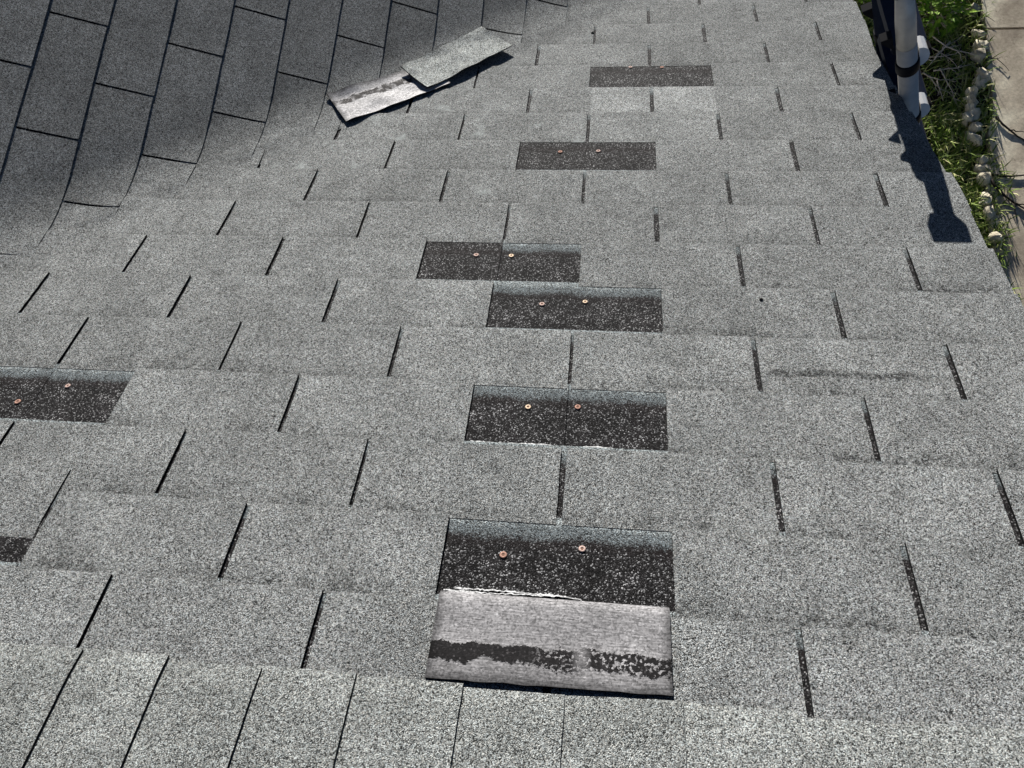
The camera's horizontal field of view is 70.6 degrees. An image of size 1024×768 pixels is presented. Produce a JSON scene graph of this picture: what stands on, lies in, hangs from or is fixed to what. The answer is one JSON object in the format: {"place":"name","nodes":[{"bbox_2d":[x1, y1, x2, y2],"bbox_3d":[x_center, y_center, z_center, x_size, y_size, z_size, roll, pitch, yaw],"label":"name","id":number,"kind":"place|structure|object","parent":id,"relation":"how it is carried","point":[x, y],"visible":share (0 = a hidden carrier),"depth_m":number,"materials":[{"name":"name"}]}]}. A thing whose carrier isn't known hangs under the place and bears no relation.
{"place":"outdoors","nodes":[
{"label":"outdoors","id":0,"kind":"place"},
{"bbox_2d":[853,0,1023,301],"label":"ground","id":1,"kind":"structure","parent":0,"point":[981,96],"depth_m":5.16,"materials":[{"name":"green plant"}]},
{"bbox_2d":[0,0,1023,767],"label":"house","id":2,"kind":"structure","parent":1,"relation":"on","point":[506,408],"depth_m":1.17,"materials":[{"name":"grey"}]},
{"bbox_2d":[326,70,449,121],"bbox_3d":[-0.312,-0.762,1.868,0.299,0.115,0.115,-33,74,-3],"label":"loose shingle","id":3,"kind":"object","parent":2,"relation":"on","point":[355,100],"visible":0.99,"depth_m":1.85,"materials":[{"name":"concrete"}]},
{"bbox_2d":[401,26,511,87],"bbox_3d":[-0.146,-0.886,1.947,0.292,0.108,0.109,-43,75,-6],"label":"loose shingle","id":4,"kind":"object","parent":2,"relation":"on","point":[452,58],"visible":1,"depth_m":1.95,"materials":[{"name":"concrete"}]},
{"bbox_2d":[861,0,931,145],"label":"telescopic ladder","id":5,"kind":"object","parent":1,"relation":"on","point":[903,48],"visible":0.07,"depth_m":1.64,"materials":[{"name":"metal"}]},
{"bbox_2d":[928,41,950,64],"bbox_3d":[3.040,-2.342,5.128,0.233,0.024,0.069,-36,74,-4],"label":"twig","id":6,"kind":"object","parent":1,"relation":"on","point":[940,52],"visible":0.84,"depth_m":5.13,"materials":[{"name":"wood"}]},
{"bbox_2d":[922,72,958,95],"bbox_3d":[3.014,-2.088,5.099,0.313,0.033,0.076,39,82,14],"label":"twig","id":7,"kind":"object","parent":1,"relation":"on","point":[936,84],"visible":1,"depth_m":5.11,"materials":[{"name":"grey plant"}]},
{"bbox_2d":[927,76,961,84],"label":"twig","id":8,"kind":"object","parent":1,"relation":"on","point":[944,79],"visible":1,"depth_m":5.10,"materials":[{"name":"wood"}]},
{"bbox_2d":[929,47,961,57],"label":"twig","id":9,"kind":"object","parent":1,"relation":"on","point":[944,55],"visible":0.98,"depth_m":5.14,"materials":[{"name":"wood"}]},
{"bbox_2d":[932,48,958,69],"bbox_3d":[3.097,-2.318,5.135,0.060,0.023,0.263,-44,75,-6],"label":"twig","id":10,"kind":"object","parent":1,"relation":"on","point":[946,56],"visible":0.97,"depth_m":5.13,"materials":[{"name":"wood"}]},
{"bbox_2d":[916,0,976,37],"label":"bush","id":11,"kind":"object","parent":1,"relation":"on","point":[931,8],"visible":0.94,"depth_m":5.11,"materials":[{"name":"green plant"}]},
{"bbox_2d":[934,35,962,59],"bbox_3d":[3.099,-2.409,5.148,0.308,0.027,0.077,-35,74,-4],"label":"twig","id":12,"kind":"object","parent":1,"relation":"on","point":[945,47],"visible":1,"depth_m":5.14,"materials":[{"name":"wood"}]},
{"bbox_2d":[933,61,967,71],"bbox_3d":[3.128,-2.220,5.110,0.263,0.020,0.092,-15,74,2],"label":"twig","id":13,"kind":"object","parent":1,"relation":"on","point":[951,68],"visible":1,"depth_m":5.11,"materials":[{"name":"wood"}]},
{"bbox_2d":[939,68,963,104],"bbox_3d":[3.051,-2.059,5.070,0.095,0.039,0.344,-24,74,-1],"label":"twig","id":14,"kind":"object","parent":1,"relation":"on","point":[949,86],"visible":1,"depth_m":5.07,"materials":[{"name":"wood"}]},
{"bbox_2d":[959,111,973,126],"bbox_3d":[3.149,-1.836,5.020,0.072,0.113,0.104,-26,74,-1],"label":"edging stone","id":15,"kind":"object","parent":1,"relation":"on","point":[966,117],"visible":0.92,"depth_m":4.98,"materials":[{"name":"grey stone"}]},
{"bbox_2d":[962,93,978,105],"bbox_3d":[3.199,-1.975,5.047,0.058,0.100,0.120,-35,74,-4],"label":"edging stone","id":16,"kind":"object","parent":1,"relation":"on","point":[971,97],"visible":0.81,"depth_m":5.01,"materials":[{"name":"grey stone"}]},
{"bbox_2d":[965,103,975,111],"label":"edging stone","id":17,"kind":"object","parent":1,"relation":"on","point":[971,105],"visible":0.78,"depth_m":5.01,"materials":[{"name":"grey stone"}]},
{"bbox_2d":[964,86,977,96],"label":"edging stone","id":18,"kind":"object","parent":1,"relation":"on","point":[970,90],"visible":0.72,"depth_m":5.03,"materials":[{"name":"grey stone"}]},
{"bbox_2d":[955,40,989,69],"bbox_3d":[3.232,-2.311,5.121,0.089,0.022,0.329,-35,74,-4],"label":"twig","id":19,"kind":"object","parent":1,"relation":"on","point":[967,57],"visible":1,"depth_m":5.12,"materials":[{"name":"wood"}]},
{"bbox_2d":[964,131,981,146],"bbox_3d":[3.178,-1.692,4.972,0.056,0.090,0.148,-40,75,-5],"label":"edging stone","id":20,"kind":"object","parent":1,"relation":"on","point":[972,137],"visible":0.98,"depth_m":4.95,"materials":[{"name":"grey stone"}]},
{"bbox_2d":[967,3,980,16],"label":"edging stone","id":21,"kind":"object","parent":1,"relation":"on","point":[975,6],"visible":0.69,"depth_m":5.20,"materials":[{"name":"grey stone"}]},
{"bbox_2d":[968,121,982,132],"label":"edging stone","id":22,"kind":"object","parent":1,"relation":"on","point":[974,127],"visible":0.93,"depth_m":4.97,"materials":[{"name":"grey stone"}]},
{"bbox_2d":[970,108,980,119],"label":"edging stone","id":23,"kind":"object","parent":1,"relation":"on","point":[975,112],"visible":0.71,"depth_m":4.98,"materials":[{"name":"grey stone"}]},
{"bbox_2d":[970,48,985,63],"bbox_3d":[3.312,-2.328,5.134,0.114,0.093,0.117,2,75,7],"label":"edging stone","id":24,"kind":"object","parent":1,"relation":"on","point":[981,55],"visible":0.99,"depth_m":5.10,"materials":[{"name":"grey stone"}]},
{"bbox_2d":[932,36,973,61],"bbox_3d":[3.122,-2.390,5.128,0.367,0.034,0.125,41,83,14],"label":"twig","id":25,"kind":"object","parent":24,"relation":"on","point":[935,38],"visible":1,"depth_m":5.13,"materials":[{"name":"wood"}]},
{"bbox_2d":[971,29,986,38],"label":"edging stone","id":26,"kind":"object","parent":1,"relation":"on","point":[979,32],"visible":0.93,"depth_m":5.16,"materials":[{"name":"grey stone"}]},
{"bbox_2d":[972,74,986,89],"bbox_3d":[3.293,-2.124,5.077,0.101,0.061,0.114,40,83,14],"label":"edging stone","id":27,"kind":"object","parent":1,"relation":"on","point":[979,83],"visible":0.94,"depth_m":5.06,"materials":[{"name":"grey stone"}]},
{"bbox_2d":[971,39,988,51],"bbox_3d":[3.339,-2.402,5.149,0.112,0.087,0.090,-5,75,5],"label":"edging stone","id":28,"kind":"object","parent":1,"relation":"on","point":[978,43],"visible":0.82,"depth_m":5.12,"materials":[{"name":"grey stone"}]},
{"bbox_2d":[975,155,987,163],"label":"edging stone","id":29,"kind":"object","parent":1,"relation":"on","point":[983,159],"visible":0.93,"depth_m":4.90,"materials":[{"name":"grey stone"}]},
{"bbox_2d":[973,163,991,172],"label":"edging stone","id":30,"kind":"object","parent":1,"relation":"on","point":[979,167],"visible":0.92,"depth_m":4.89,"materials":[{"name":"grey stone"}]},
{"bbox_2d":[974,67,991,81],"bbox_3d":[3.316,-2.172,5.086,0.116,0.091,0.082,31,80,13],"label":"edging stone","id":31,"kind":"object","parent":1,"relation":"on","point":[982,71],"visible":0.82,"depth_m":5.06,"materials":[{"name":"grey stone"}]},
{"bbox_2d":[976,171,991,186],"bbox_3d":[3.200,-1.393,4.895,0.099,0.086,0.106,2,75,7],"label":"edging stone","id":32,"kind":"object","parent":1,"relation":"on","point":[983,175],"visible":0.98,"depth_m":4.87,"materials":[{"name":"grey stone"}]},
{"bbox_2d":[978,191,989,200],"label":"edging stone","id":33,"kind":"object","parent":1,"relation":"on","point":[985,195],"visible":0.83,"depth_m":4.84,"materials":[{"name":"beige stone"}]},
{"bbox_2d":[979,196,991,206],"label":"edging stone","id":34,"kind":"object","parent":1,"relation":"on","point":[987,200],"visible":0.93,"depth_m":4.83,"materials":[{"name":"grey stone"}]},
{"bbox_2d":[983,205,995,220],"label":"edging stone","id":35,"kind":"object","parent":1,"relation":"on","point":[989,211],"visible":0.95,"depth_m":4.80,"materials":[{"name":"grey stone"}]},
{"bbox_2d":[988,231,1002,242],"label":"edging stone","id":36,"kind":"object","parent":1,"relation":"on","point":[996,235],"visible":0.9,"depth_m":4.75,"materials":[{"name":"beige stone"}]},
{"bbox_2d":[979,0,1023,306],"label":"path","id":37,"kind":"structure","parent":0,"point":[1006,28],"depth_m":4.99,"materials":[{"name":"concrete"}]},
{"bbox_2d":[991,178,1023,217],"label":"twig","id":38,"kind":"object","parent":37,"relation":"on","point":[1003,194],"visible":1,"depth_m":4.82,"materials":[{"name":"wood"}]},
{"bbox_2d":[991,173,1023,176],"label":"twig","id":39,"kind":"object","parent":37,"relation":"on","point":[1005,175],"visible":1,"depth_m":4.87,"materials":[{"name":"wood"}]},
{"bbox_2d":[995,116,1023,139],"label":"twig","id":40,"kind":"object","parent":37,"relation":"on","point":[1005,126],"visible":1,"depth_m":4.95,"materials":[{"name":"wood"}]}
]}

